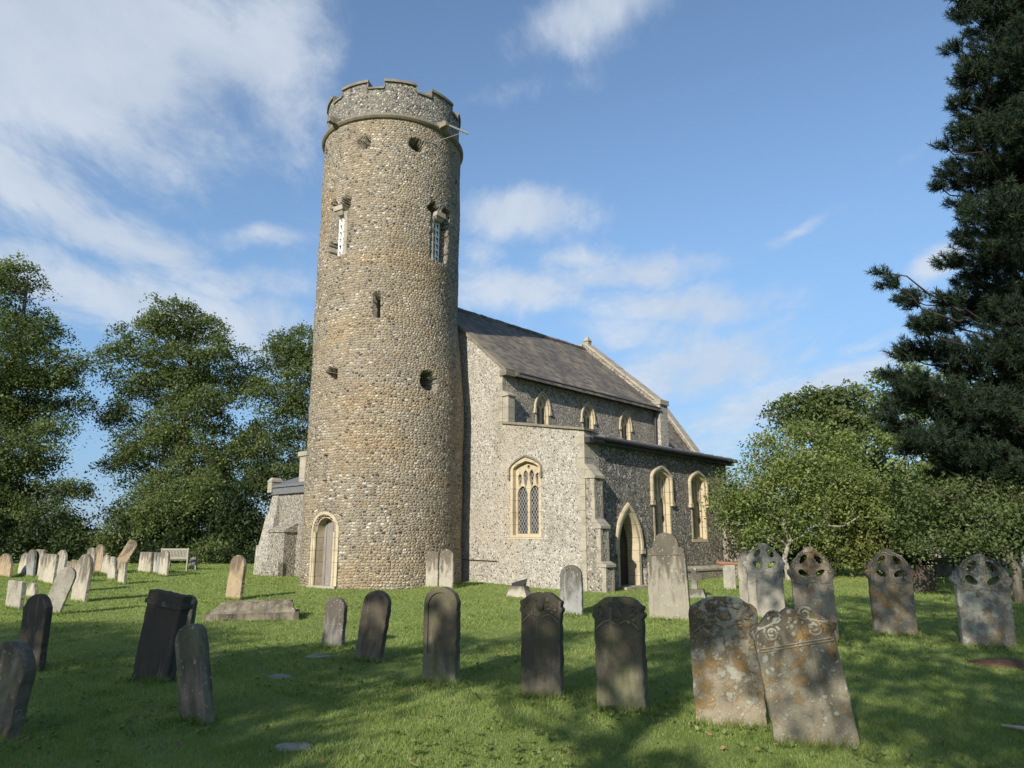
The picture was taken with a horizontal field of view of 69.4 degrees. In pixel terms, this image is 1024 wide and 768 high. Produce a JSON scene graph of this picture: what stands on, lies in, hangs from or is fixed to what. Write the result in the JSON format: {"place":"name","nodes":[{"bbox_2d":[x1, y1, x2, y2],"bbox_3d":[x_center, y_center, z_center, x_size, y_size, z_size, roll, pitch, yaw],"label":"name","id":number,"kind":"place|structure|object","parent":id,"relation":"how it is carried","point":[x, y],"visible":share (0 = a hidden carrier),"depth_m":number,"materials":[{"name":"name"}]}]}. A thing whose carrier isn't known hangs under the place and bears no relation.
{"place":"outdoors","nodes":[
{"label":"outdoors","id":0,"kind":"place"},
{"bbox_2d":[0,548,1023,767],"bbox_3d":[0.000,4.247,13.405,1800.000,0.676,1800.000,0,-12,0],"label":"ground","id":1,"kind":"structure","parent":0,"point":[586,643],"depth_m":8.11,"materials":[{"name":"green plant"}]},
{"bbox_2d":[0,553,12,577],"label":"headstone","id":2,"kind":"object","parent":1,"relation":"on","point":[6,564],"visible":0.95,"depth_m":25.75,"materials":[{"name":"beige stone"}]},
{"bbox_2d":[5,580,25,609],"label":"headstone","id":3,"kind":"object","parent":1,"relation":"on","point":[15,596],"visible":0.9,"depth_m":16.03,"materials":[{"name":"grey stone"}]},
{"bbox_2d":[0,641,36,738],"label":"headstone","id":4,"kind":"object","parent":1,"relation":"on","point":[18,669],"visible":0.94,"depth_m":6.32,"materials":[{"name":"grey stone"}]},
{"bbox_2d":[18,553,27,573],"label":"headstone","id":5,"kind":"object","parent":1,"relation":"on","point":[22,564],"visible":0.51,"depth_m":26.96,"materials":[{"name":"grey stone"}]},
{"bbox_2d":[25,550,36,576],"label":"headstone","id":6,"kind":"object","parent":1,"relation":"on","point":[31,562],"visible":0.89,"depth_m":25.86,"materials":[{"name":"grey stone"}]},
{"bbox_2d":[26,582,37,596],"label":"headstone","id":7,"kind":"object","parent":1,"relation":"on","point":[32,588],"visible":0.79,"depth_m":18.58,"materials":[{"name":"grey stone"}]},
{"bbox_2d":[19,594,52,671],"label":"headstone","id":8,"kind":"object","parent":1,"relation":"on","point":[36,622],"visible":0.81,"depth_m":9.60,"materials":[{"name":"grey stone"}]},
{"bbox_2d":[35,549,45,575],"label":"headstone","id":9,"kind":"object","parent":1,"relation":"on","point":[41,553],"visible":0.36,"depth_m":25.89,"materials":[{"name":"grey stone"}]},
{"bbox_2d":[38,553,48,580],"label":"headstone","id":10,"kind":"object","parent":1,"relation":"on","point":[43,561],"visible":0.49,"depth_m":23.43,"materials":[{"name":"grey stone"}]},
{"bbox_2d":[43,554,58,583],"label":"headstone","id":11,"kind":"object","parent":1,"relation":"on","point":[51,567],"visible":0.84,"depth_m":22.77,"materials":[{"name":"grey stone"}]},
{"bbox_2d":[0,504,103,562],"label":"bush","id":12,"kind":"object","parent":1,"relation":"on","point":[8,546],"visible":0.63,"depth_m":41.12,"materials":[{"name":"green plant"}]},
{"bbox_2d":[0,250,106,552],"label":"broadleaf tree","id":13,"kind":"object","parent":1,"relation":"on","point":[17,427],"visible":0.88,"depth_m":44.10,"materials":[{"name":"green plant"}]},
{"bbox_2d":[17,521,98,561],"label":"bush","id":14,"kind":"object","parent":1,"relation":"on","point":[76,544],"visible":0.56,"depth_m":40.60,"materials":[{"name":"green plant"}]},
{"bbox_2d":[56,550,67,574],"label":"headstone","id":15,"kind":"object","parent":1,"relation":"on","point":[63,558],"visible":0.48,"depth_m":25.84,"materials":[{"name":"grey stone"}]},
{"bbox_2d":[48,567,76,612],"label":"headstone","id":16,"kind":"object","parent":1,"relation":"on","point":[61,587],"visible":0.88,"depth_m":15.09,"materials":[{"name":"grey stone"}]},
{"bbox_2d":[71,560,77,587],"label":"headstone","id":17,"kind":"object","parent":1,"relation":"on","point":[74,564],"visible":0.18,"depth_m":20.67,"materials":[{"name":"beige stone"}]},
{"bbox_2d":[71,554,93,602],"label":"headstone","id":18,"kind":"object","parent":1,"relation":"on","point":[83,579],"visible":0.79,"depth_m":17.70,"materials":[{"name":"grey stone"}]},
{"bbox_2d":[87,547,96,573],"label":"headstone","id":19,"kind":"object","parent":1,"relation":"on","point":[92,551],"visible":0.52,"depth_m":28.01,"materials":[{"name":"grey stone"}]},
{"bbox_2d":[95,544,104,571],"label":"headstone","id":20,"kind":"object","parent":1,"relation":"on","point":[100,549],"visible":0.43,"depth_m":29.21,"materials":[{"name":"beige stone"}]},
{"bbox_2d":[101,555,110,573],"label":"headstone","id":21,"kind":"object","parent":1,"relation":"on","point":[104,565],"visible":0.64,"depth_m":28.03,"materials":[{"name":"grey stone"}]},
{"bbox_2d":[107,556,117,579],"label":"headstone","id":22,"kind":"object","parent":1,"relation":"on","point":[112,567],"visible":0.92,"depth_m":24.46,"materials":[{"name":"grey stone"}]},
{"bbox_2d":[118,562,127,584],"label":"headstone","id":23,"kind":"object","parent":1,"relation":"on","point":[122,573],"visible":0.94,"depth_m":22.76,"materials":[{"name":"grey stone"}]},
{"bbox_2d":[51,499,196,562],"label":"bush","id":24,"kind":"object","parent":1,"relation":"on","point":[113,548],"visible":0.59,"depth_m":40.65,"materials":[{"name":"green plant"}]},
{"bbox_2d":[117,540,137,568],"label":"headstone","id":25,"kind":"object","parent":1,"relation":"on","point":[127,552],"visible":0.71,"depth_m":30.71,"materials":[{"name":"brown stone"}]},
{"bbox_2d":[138,552,144,570],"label":"headstone","id":26,"kind":"object","parent":1,"relation":"on","point":[141,561],"visible":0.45,"depth_m":29.32,"materials":[{"name":"grey stone"}]},
{"bbox_2d":[143,552,153,573],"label":"headstone","id":27,"kind":"object","parent":1,"relation":"on","point":[148,561],"visible":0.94,"depth_m":28.58,"materials":[{"name":"grey stone"}]},
{"bbox_2d":[152,552,156,571],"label":"headstone","id":28,"kind":"object","parent":1,"relation":"on","point":[154,562],"visible":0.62,"depth_m":28.51,"materials":[{"name":"grey stone"}]},
{"bbox_2d":[155,552,161,572],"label":"headstone","id":29,"kind":"object","parent":1,"relation":"on","point":[158,561],"visible":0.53,"depth_m":28.09,"materials":[{"name":"grey stone"}]},
{"bbox_2d":[107,498,212,563],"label":"bush","id":30,"kind":"object","parent":1,"relation":"on","point":[152,546],"visible":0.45,"depth_m":40.81,"materials":[{"name":"green plant"}]},
{"bbox_2d":[132,589,192,682],"bbox_3d":[-4.252,3.226,8.910,0.581,1.403,0.200,4,-10,19],"label":"headstone","id":31,"kind":"object","parent":1,"relation":"on","point":[165,617],"visible":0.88,"depth_m":8.87,"materials":[{"name":"grey stone"}]},
{"bbox_2d":[158,550,169,576],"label":"headstone","id":32,"kind":"object","parent":1,"relation":"on","point":[164,562],"visible":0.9,"depth_m":26.89,"materials":[{"name":"grey stone"}]},
{"bbox_2d":[161,548,198,570],"bbox_3d":[-14.098,7.441,31.347,1.430,0.970,0.610,-4,-13,18],"label":"park bench","id":33,"kind":"object","parent":1,"relation":"on","point":[179,553],"visible":0.71,"depth_m":31.11,"materials":[{"name":"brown wood"}]},
{"bbox_2d":[81,292,296,560],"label":"broadleaf tree","id":34,"kind":"object","parent":1,"relation":"on","point":[166,433],"visible":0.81,"depth_m":46.84,"materials":[{"name":"green plant"}]},
{"bbox_2d":[186,594,197,623],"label":"headstone","id":35,"kind":"object","parent":1,"relation":"on","point":[192,614],"visible":0.24,"depth_m":9.96,"materials":[{"name":"grey stone"}]},
{"bbox_2d":[189,557,197,567],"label":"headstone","id":36,"kind":"object","parent":1,"relation":"on","point":[191,563],"visible":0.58,"depth_m":31.99,"materials":[{"name":"grey stone"}]},
{"bbox_2d":[175,623,214,724],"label":"headstone","id":37,"kind":"object","parent":1,"relation":"on","point":[194,676],"visible":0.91,"depth_m":6.75,"materials":[{"name":"grey stone"}]},
{"bbox_2d":[131,465,264,563],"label":"bush","id":38,"kind":"object","parent":1,"relation":"on","point":[205,548],"visible":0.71,"depth_m":41.03,"materials":[{"name":"green plant"}]},
{"bbox_2d":[195,470,266,563],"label":"bush","id":39,"kind":"object","parent":1,"relation":"on","point":[222,517],"visible":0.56,"depth_m":40.84,"materials":[{"name":"green plant"}]},
{"bbox_2d":[225,555,246,599],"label":"headstone","id":40,"kind":"object","parent":1,"relation":"on","point":[236,576],"visible":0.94,"depth_m":18.43,"materials":[{"name":"beige stone"}]},
{"bbox_2d":[203,598,299,620],"bbox_3d":[-5.189,4.608,14.865,1.800,0.546,0.800,3,-13,-14],"label":"coped tomb","id":41,"kind":"object","parent":1,"relation":"on","point":[277,609],"visible":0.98,"depth_m":14.64,"materials":[{"name":"grey stone"}]},
{"bbox_2d":[229,320,313,511],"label":"broadleaf tree","id":42,"kind":"object","parent":1,"relation":"on","point":[292,354],"visible":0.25,"depth_m":47.88,"materials":[{"name":"green plant"}]},
{"bbox_2d":[249,472,298,555],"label":"bush","id":43,"kind":"object","parent":1,"relation":"on","point":[264,520],"depth_m":41.36,"materials":[{"name":"green plant"}]},
{"bbox_2d":[267,674,291,678],"bbox_3d":[-2.832,3.578,9.012,0.309,0.087,0.161,0,-12,0],"label":"flat stone","id":44,"kind":"object","parent":1,"relation":"on","point":[275,676],"visible":0.57,"depth_m":8.98,"materials":[{"name":"grey stone"}]},
{"bbox_2d":[275,742,313,751],"bbox_3d":[-1.718,2.858,5.809,0.319,0.090,0.191,0,-12,0],"label":"flat stone","id":45,"kind":"object","parent":1,"relation":"on","point":[290,745],"visible":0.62,"depth_m":5.78,"materials":[{"name":"grey stone"}]},
{"bbox_2d":[304,654,331,658],"bbox_3d":[-2.741,3.865,10.467,0.450,0.081,0.263,0,-12,0],"label":"flat stone","id":46,"kind":"object","parent":1,"relation":"on","point":[318,656],"visible":0.58,"depth_m":10.41,"materials":[{"name":"grey stone"}]},
{"bbox_2d":[322,597,347,647],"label":"headstone","id":47,"kind":"object","parent":1,"relation":"on","point":[335,620],"visible":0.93,"depth_m":11.36,"materials":[{"name":"grey stone"}]},
{"bbox_2d":[354,590,390,662],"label":"headstone","id":48,"kind":"object","parent":1,"relation":"on","point":[374,624],"visible":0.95,"depth_m":10.18,"materials":[{"name":"grey stone"}]},
{"bbox_2d":[425,552,439,587],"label":"headstone","id":49,"kind":"object","parent":1,"relation":"on","point":[432,568],"visible":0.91,"depth_m":21.29,"materials":[{"name":"grey stone"}]},
{"bbox_2d":[422,586,460,683],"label":"headstone","id":50,"kind":"object","parent":1,"relation":"on","point":[441,633],"visible":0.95,"depth_m":8.82,"materials":[{"name":"grey stone"}]},
{"bbox_2d":[439,549,454,588],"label":"headstone","id":51,"kind":"object","parent":1,"relation":"on","point":[446,569],"visible":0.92,"depth_m":21.06,"materials":[{"name":"grey stone"}]},
{"bbox_2d":[253,78,755,592],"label":"church","id":52,"kind":"structure","parent":1,"relation":"on","point":[485,448],"depth_m":23.37,"materials":[{"name":"beige stone"}]},
{"bbox_2d":[510,457,541,538],"bbox_3d":[0.505,3.452,22.473,1.240,2.470,0.292,-11,-16,41],"label":"window","id":53,"kind":"structure","parent":52,"relation":"in","point":[525,482],"depth_m":22.58,"materials":[{"name":"beige stone"}]},
{"bbox_2d":[534,391,551,424],"bbox_3d":[0.971,0.944,25.141,0.280,1.420,0.894,-11,-16,41],"label":"window","id":54,"kind":"structure","parent":52,"relation":"in","point":[542,407],"depth_m":25.25,"materials":[{"name":"beige stone"}]},
{"bbox_2d":[580,401,596,428],"bbox_3d":[2.707,1.345,26.993,0.280,1.420,0.894,-11,-16,41],"label":"window","id":55,"kind":"structure","parent":52,"relation":"in","point":[588,419],"depth_m":27.13,"materials":[{"name":"beige stone"}]},
{"bbox_2d":[620,526,628,584],"bbox_3d":[3.204,4.984,22.341,0.120,2.300,1.040,-11,-16,41],"label":"door","id":56,"kind":"structure","parent":52,"relation":"in","point":[623,540],"depth_m":22.49,"materials":[{"name":"brown wood"}]},
{"bbox_2d":[619,410,632,439],"bbox_3d":[4.342,1.722,28.737,0.280,1.420,0.894,-11,-16,41],"label":"window","id":57,"kind":"structure","parent":52,"relation":"in","point":[625,423],"depth_m":28.86,"materials":[{"name":"beige stone"}]},
{"bbox_2d":[650,464,674,537],"bbox_3d":[4.758,3.840,23.879,0.365,2.466,1.354,-11,-16,41],"label":"window","id":58,"kind":"structure","parent":52,"relation":"in","point":[661,480],"depth_m":24.07,"materials":[{"name":"beige stone"}]},
{"bbox_2d":[688,470,710,541],"bbox_3d":[6.379,4.214,25.609,0.365,2.466,1.354,-11,-16,41],"label":"window","id":59,"kind":"structure","parent":52,"relation":"in","point":[695,482],"depth_m":25.77,"materials":[{"name":"beige stone"}]},
{"bbox_2d":[506,578,530,597],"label":"memorial block","id":60,"kind":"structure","parent":1,"relation":"on","point":[519,588],"depth_m":19.14,"materials":[{"name":"grey stone"}]},
{"bbox_2d":[17,617,1023,767],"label":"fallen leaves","id":61,"kind":"object","parent":1,"relation":"on","point":[426,716],"depth_m":6.41,"materials":[{"name":"brown plant"}]},
{"bbox_2d":[520,592,564,698],"bbox_3d":[0.323,2.966,7.917,0.485,1.427,0.158,-4,-14,19],"label":"headstone","id":62,"kind":"object","parent":1,"relation":"on","point":[542,656],"visible":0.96,"depth_m":7.91,"materials":[{"name":"grey stone"}]},
{"bbox_2d":[560,565,583,615],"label":"headstone","id":63,"kind":"object","parent":1,"relation":"on","point":[571,586],"visible":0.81,"depth_m":15.31,"materials":[{"name":"grey stone"}]},
{"bbox_2d":[592,596,648,711],"bbox_3d":[1.076,2.831,7.284,0.532,1.419,0.188,-6,-15,22],"label":"headstone","id":64,"kind":"object","parent":1,"relation":"on","point":[620,652],"visible":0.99,"depth_m":7.26,"materials":[{"name":"grey stone"}]},
{"bbox_2d":[647,532,689,620],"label":"headstone","id":65,"kind":"object","parent":1,"relation":"on","point":[668,587],"visible":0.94,"depth_m":14.59,"materials":[{"name":"grey stone"}]},
{"bbox_2d":[688,568,706,597],"bbox_3d":[4.656,5.162,18.864,0.600,0.920,0.400,-4,-13,20],"label":"stone cross","id":66,"kind":"object","parent":1,"relation":"on","point":[694,577],"visible":0.65,"depth_m":18.81,"materials":[{"name":"grey stone"}]},
{"bbox_2d":[716,560,737,589],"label":"headstone","id":67,"kind":"object","parent":1,"relation":"on","point":[729,576],"visible":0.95,"depth_m":20.80,"materials":[{"name":"grey stone"}]},
{"bbox_2d":[688,596,767,728],"bbox_3d":[1.968,2.709,6.745,0.631,1.490,0.128,-4,-14,12],"label":"headstone","id":68,"kind":"object","parent":1,"relation":"on","point":[727,680],"visible":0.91,"depth_m":6.75,"materials":[{"name":"grey stone"}]},
{"bbox_2d":[737,551,755,603],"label":"headstone","id":69,"kind":"object","parent":1,"relation":"on","point":[742,577],"visible":0.41,"depth_m":15.01,"materials":[{"name":"grey stone"}]},
{"bbox_2d":[742,543,784,618],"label":"headstone","id":70,"kind":"object","parent":1,"relation":"on","point":[765,584],"visible":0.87,"depth_m":14.49,"materials":[{"name":"grey stone"}]},
{"bbox_2d":[727,483,821,562],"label":"hedgerow tree","id":71,"kind":"object","parent":1,"relation":"on","point":[764,541],"visible":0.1,"depth_m":42.74,"materials":[{"name":"green plant"}]},
{"bbox_2d":[693,411,913,579],"bbox_3d":[9.942,4.048,25.488,7.857,6.060,4.128,0,-12,0],"label":"hawthorn tree","id":72,"kind":"object","parent":1,"relation":"on","point":[779,475],"visible":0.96,"depth_m":24.89,"materials":[{"name":"green plant"}]},
{"bbox_2d":[749,606,860,749],"bbox_3d":[2.446,2.598,6.122,0.715,1.452,0.136,-11,-16,10],"label":"headstone","id":73,"kind":"object","parent":1,"relation":"on","point":[805,686],"visible":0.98,"depth_m":6.12,"materials":[{"name":"grey stone"}]},
{"bbox_2d":[767,533,848,574],"bbox_3d":[11.249,7.003,28.516,3.218,2.727,4.358,-11,-17,42],"label":"bush","id":74,"kind":"object","parent":1,"relation":"on","point":[794,555],"visible":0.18,"depth_m":27.72,"materials":[{"name":"green plant"}]},
{"bbox_2d":[787,546,838,640],"bbox_3d":[4.874,3.556,11.920,0.743,1.850,0.130,-4,-14,12],"label":"headstone","id":75,"kind":"object","parent":1,"relation":"on","point":[812,591],"visible":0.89,"depth_m":11.94,"materials":[{"name":"grey stone"}]},
{"bbox_2d":[755,378,913,561],"bbox_3d":[17.499,4.839,39.971,6.088,10.370,7.654,9,-15,-37],"label":"broadleaf tree","id":76,"kind":"object","parent":1,"relation":"on","point":[828,403],"visible":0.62,"depth_m":39.76,"materials":[{"name":"green plant"}]},
{"bbox_2d":[797,472,881,562],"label":"hedgerow tree","id":77,"kind":"object","parent":1,"relation":"on","point":[831,521],"visible":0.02,"depth_m":43.94,"materials":[{"name":"green plant"}]},
{"bbox_2d":[805,455,932,556],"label":"hedgerow tree","id":78,"kind":"object","parent":1,"relation":"on","point":[891,483],"visible":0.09,"depth_m":43.84,"materials":[{"name":"green plant"}]},
{"bbox_2d":[805,457,934,577],"bbox_3d":[12.241,4.950,26.062,4.193,4.656,3.571,0,-12,0],"label":"bush","id":79,"kind":"object","parent":1,"relation":"on","point":[862,547],"visible":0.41,"depth_m":25.62,"materials":[{"name":"green plant"}]},
{"bbox_2d":[863,548,917,635],"bbox_3d":[6.465,3.711,12.574,0.823,1.790,0.130,-2,-13,10],"label":"headstone","id":80,"kind":"object","parent":1,"relation":"on","point":[891,597],"visible":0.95,"depth_m":12.55,"materials":[{"name":"grey stone"}]},
{"bbox_2d":[877,544,943,575],"bbox_3d":[14.348,6.492,26.974,2.545,2.293,3.425,-10,-16,38],"label":"bush","id":81,"kind":"object","parent":1,"relation":"on","point":[926,563],"visible":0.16,"depth_m":26.46,"materials":[{"name":"green plant"}]},
{"bbox_2d":[871,473,956,575],"bbox_3d":[13.304,4.912,24.470,3.114,3.856,3.334,0,-12,0],"label":"bush","id":82,"kind":"object","parent":1,"relation":"on","point":[896,497],"visible":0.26,"depth_m":24.08,"materials":[{"name":"green plant"}]},
{"bbox_2d":[913,566,936,592],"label":"headstone","id":83,"kind":"object","parent":1,"relation":"on","point":[923,577],"visible":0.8,"depth_m":20.11,"materials":[{"name":"stone"}]},
{"bbox_2d":[859,361,1023,557],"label":"broadleaf tree","id":84,"kind":"object","parent":1,"relation":"on","point":[912,466],"visible":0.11,"depth_m":33.12,"materials":[{"name":"green plant"}]},
{"bbox_2d":[933,558,953,576],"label":"headstone","id":85,"kind":"object","parent":1,"relation":"on","point":[945,568],"visible":0.62,"depth_m":25.86,"materials":[{"name":"grey stone"}]},
{"bbox_2d":[864,0,1023,498],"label":"pine tree","id":86,"kind":"object","parent":1,"relation":"on","point":[997,246],"visible":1,"depth_m":19.29,"materials":[{"name":"green plant"}]},
{"bbox_2d":[880,462,1023,602],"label":"broadleaf tree","id":87,"kind":"object","parent":1,"relation":"on","point":[998,508],"visible":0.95,"depth_m":17.91,"materials":[{"name":"green plant"}]},
{"bbox_2d":[952,558,972,576],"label":"headstone","id":88,"kind":"object","parent":1,"relation":"on","point":[957,563],"visible":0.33,"depth_m":25.92,"materials":[{"name":"grey stone"}]},
{"bbox_2d":[920,470,1007,581],"bbox_3d":[14.703,4.662,23.567,3.294,3.988,2.816,10,-16,-39],"label":"bush","id":89,"kind":"object","parent":1,"relation":"on","point":[963,527],"visible":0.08,"depth_m":23.21,"materials":[{"name":"green plant"}]},
{"bbox_2d":[927,547,1023,568],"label":"boundary wall","id":90,"kind":"structure","parent":1,"relation":"on","point":[1021,564],"depth_m":32.72,"materials":[{"name":"stone"}]},
{"bbox_2d":[948,554,1016,648],"bbox_3d":[7.318,3.527,11.449,0.901,1.758,0.140,-2,-13,12],"label":"headstone","id":91,"kind":"object","parent":1,"relation":"on","point":[984,610],"visible":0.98,"depth_m":11.42,"materials":[{"name":"grey stone"}]},
{"bbox_2d":[947,530,1023,576],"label":"bush","id":92,"kind":"object","parent":1,"relation":"on","point":[1000,555],"visible":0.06,"depth_m":25.80,"materials":[{"name":"green plant"}]},
{"bbox_2d":[949,506,1023,562],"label":"bush","id":93,"kind":"object","parent":1,"relation":"on","point":[1015,539],"visible":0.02,"depth_m":23.98,"materials":[{"name":"green plant"}]},
{"bbox_2d":[962,658,1023,668],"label":"soil patch","id":94,"kind":"object","parent":1,"relation":"on","point":[1005,663],"visible":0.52,"depth_m":9.90,"materials":[{"name":"brown soil"}]},
{"bbox_2d":[0,0,1023,533],"label":"sky","id":95,"kind":"structure","parent":0,"point":[703,193],"materials":[{"name":"blue"}]}
]}

